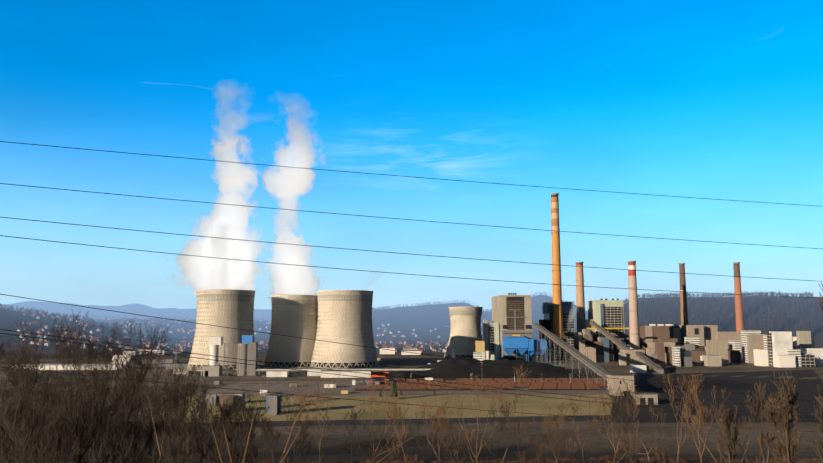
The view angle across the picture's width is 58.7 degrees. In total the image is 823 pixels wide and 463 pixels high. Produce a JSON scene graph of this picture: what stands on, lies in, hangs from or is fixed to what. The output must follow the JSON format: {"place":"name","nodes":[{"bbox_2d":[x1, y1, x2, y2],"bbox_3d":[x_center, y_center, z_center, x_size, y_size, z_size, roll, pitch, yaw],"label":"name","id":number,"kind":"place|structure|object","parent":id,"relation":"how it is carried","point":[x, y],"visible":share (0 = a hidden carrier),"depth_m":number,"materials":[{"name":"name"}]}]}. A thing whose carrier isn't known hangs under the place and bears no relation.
{"place":"outdoors","nodes":[
{"label":"outdoors","id":0,"kind":"place"},
{"bbox_2d":[104,415,628,429],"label":"access road","id":1,"kind":"structure","parent":0,"point":[412,421],"depth_m":436.52,"materials":[{"name":"grey asphalt"}]},
{"bbox_2d":[0,295,822,462],"bbox_3d":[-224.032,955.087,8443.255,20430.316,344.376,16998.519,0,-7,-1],"label":"ground","id":2,"kind":"structure","parent":0,"point":[336,449],"depth_m":775.93,"materials":[{"name":"brown soil"}]},
{"bbox_2d":[0,308,260,462],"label":"bare trees","id":3,"kind":"object","parent":2,"relation":"on","point":[22,374],"visible":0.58,"depth_m":62.90,"materials":[{"name":"brown plant"}]},
{"bbox_2d":[0,369,280,462],"bbox_3d":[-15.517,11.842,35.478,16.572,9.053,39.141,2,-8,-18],"label":"dark bushes","id":4,"kind":"object","parent":2,"relation":"on","point":[120,450],"visible":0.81,"depth_m":33.71,"materials":[{"name":"brown plant"}]},
{"bbox_2d":[186,288,260,370],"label":"cooling tower","id":5,"kind":"structure","parent":2,"relation":"on","point":[231,308],"depth_m":918.30,"materials":[{"name":"concrete"}]},
{"bbox_2d":[12,339,450,369],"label":"low buildings","id":6,"kind":"structure","parent":2,"relation":"on","point":[176,360],"depth_m":1159.19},
{"bbox_2d":[3,307,482,353],"bbox_3d":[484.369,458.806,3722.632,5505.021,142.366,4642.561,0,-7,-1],"label":"town houses","id":7,"kind":"structure","parent":2,"relation":"on","point":[184,342],"depth_m":1784.06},
{"bbox_2d":[262,292,317,367],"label":"cooling tower","id":8,"kind":"structure","parent":2,"relation":"on","point":[295,316],"depth_m":986.06,"materials":[{"name":"concrete"}]},
{"bbox_2d":[142,354,448,396],"bbox_3d":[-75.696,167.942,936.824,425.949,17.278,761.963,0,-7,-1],"label":"site trees","id":9,"kind":"object","parent":2,"relation":"on","point":[394,388],"visible":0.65,"depth_m":568.37,"materials":[{"name":"plant"}]},
{"bbox_2d":[309,290,379,367],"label":"cooling tower","id":10,"kind":"structure","parent":2,"relation":"on","point":[345,316],"depth_m":964.39,"materials":[{"name":"concrete"}]},
{"bbox_2d":[166,335,563,393],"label":"industrial buildings","id":11,"kind":"structure","parent":2,"relation":"on","point":[248,348],"depth_m":816.20,"materials":[{"name":"concrete"}]},
{"bbox_2d":[370,374,385,384],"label":"portal crane","id":12,"kind":"object","parent":2,"relation":"on","point":[377,375],"visible":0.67,"depth_m":691.22,"materials":[{"name":"orange paint"}]},
{"bbox_2d":[152,395,612,421],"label":"field grass","id":13,"kind":"structure","parent":2,"relation":"on","point":[340,407],"depth_m":512.70,"materials":[{"name":"green plant"}]},
{"bbox_2d":[189,381,609,396],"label":"rail ballast","id":14,"kind":"structure","parent":2,"relation":"on","point":[337,392],"depth_m":627.82,"materials":[{"name":"gravel"}]},
{"bbox_2d":[215,381,608,394],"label":"rail tracks","id":15,"kind":"object","parent":14,"relation":"on","point":[383,392],"visible":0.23,"depth_m":633.75,"materials":[{"name":"metal"}]},
{"bbox_2d":[354,378,606,390],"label":"freight wagons","id":16,"kind":"object","parent":14,"relation":"on","point":[551,383],"visible":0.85,"depth_m":661.75,"materials":[{"name":"brown metal"}]},
{"bbox_2d":[69,366,730,462],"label":"saplings","id":17,"kind":"object","parent":2,"relation":"on","point":[443,425],"visible":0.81,"depth_m":42.96,"materials":[{"name":"brown plant"}]},
{"bbox_2d":[0,290,805,360],"bbox_3d":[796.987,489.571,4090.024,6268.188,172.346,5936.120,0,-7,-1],"label":"valley trees","id":18,"kind":"object","parent":2,"relation":"on","point":[414,343],"visible":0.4,"depth_m":1672.68,"materials":[{"name":"brown plant"}]},
{"bbox_2d":[0,291,816,329],"bbox_3d":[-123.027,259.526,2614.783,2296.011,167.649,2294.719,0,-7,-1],"label":"hill woodland","id":19,"kind":"object","parent":2,"relation":"on","point":[662,295],"visible":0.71,"depth_m":1764.98,"materials":[{"name":"brown plant"}]},
{"bbox_2d":[14,455,822,462],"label":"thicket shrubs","id":20,"kind":"object","parent":2,"relation":"on","point":[641,459],"visible":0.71,"depth_m":138.34,"materials":[{"name":"brown plant"}]},
{"bbox_2d":[148,364,749,462],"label":"whips","id":21,"kind":"object","parent":2,"relation":"on","point":[323,453],"visible":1,"depth_m":7.78,"materials":[{"name":"brown plant"}]},
{"bbox_2d":[443,305,482,358],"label":"cooling tower","id":22,"kind":"structure","parent":2,"relation":"on","point":[465,333],"depth_m":1241.78,"materials":[{"name":"concrete"}]},
{"bbox_2d":[195,329,822,414],"bbox_3d":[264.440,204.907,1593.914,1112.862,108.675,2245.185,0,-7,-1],"label":"industrial buildings","id":23,"kind":"structure","parent":2,"relation":"on","point":[783,349],"depth_m":1018.09,"materials":[{"name":"concrete"}]},
{"bbox_2d":[550,193,562,345],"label":"chimney","id":24,"kind":"object","parent":2,"relation":"on","point":[557,299],"visible":0.85,"depth_m":1188.06,"materials":[{"name":"red paint"}]},
{"bbox_2d":[575,262,584,331],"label":"chimney","id":25,"kind":"object","parent":2,"relation":"on","point":[580,303],"visible":0.58,"depth_m":1261.91,"materials":[{"name":"red paint"}]},
{"bbox_2d":[437,293,741,404],"bbox_3d":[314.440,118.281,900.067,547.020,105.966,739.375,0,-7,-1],"label":"industrial buildings","id":26,"kind":"structure","parent":2,"relation":"on","point":[508,331],"depth_m":1131.74,"materials":[{"name":"concrete"}]},
{"bbox_2d":[374,369,822,422],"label":"yard","id":27,"kind":"structure","parent":2,"relation":"on","point":[807,390],"depth_m":567.64,"materials":[{"name":"brown soil"}]},
{"bbox_2d":[377,371,424,379],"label":"coal pile","id":28,"kind":"object","parent":27,"relation":"on","point":[405,374],"visible":0.48,"depth_m":768.21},
{"bbox_2d":[399,358,595,377],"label":"coal pile","id":29,"kind":"object","parent":27,"relation":"on","point":[455,368],"visible":0.81,"depth_m":811.94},
{"bbox_2d":[634,376,779,389],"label":"coal pile","id":30,"kind":"object","parent":27,"relation":"on","point":[723,384],"visible":0.56,"depth_m":670.14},
{"bbox_2d":[534,321,663,391],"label":"conveyor galleries","id":31,"kind":"object","parent":2,"relation":"on","point":[591,364],"visible":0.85,"depth_m":910.49,"materials":[{"name":"grey metal"}]},
{"bbox_2d":[627,261,639,348],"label":"chimney","id":32,"kind":"object","parent":2,"relation":"on","point":[634,333],"visible":0.98,"depth_m":1130.97,"materials":[{"name":"red paint"}]},
{"bbox_2d":[679,263,687,324],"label":"chimney","id":33,"kind":"object","parent":2,"relation":"on","point":[683,308],"visible":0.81,"depth_m":1251.99,"materials":[{"name":"concrete"}]},
{"bbox_2d":[733,262,743,331],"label":"chimney","id":34,"kind":"object","parent":2,"relation":"on","point":[738,307],"visible":0.77,"depth_m":1253.38,"materials":[{"name":"brick"}]},
{"bbox_2d":[710,282,822,462],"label":"bare shrubs","id":35,"kind":"object","parent":2,"relation":"on","point":[783,398],"visible":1,"depth_m":29.14,"materials":[{"name":"brown plant"}]},
{"bbox_2d":[0,141,822,431],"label":"overhead wires","id":36,"kind":"object","parent":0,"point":[370,271],"visible":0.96,"depth_m":49.54,"materials":[{"name":"black metal"}]},
{"bbox_2d":[0,0,822,331],"label":"sky","id":37,"kind":"structure","parent":0,"point":[712,100],"materials":[{"name":"blue"}]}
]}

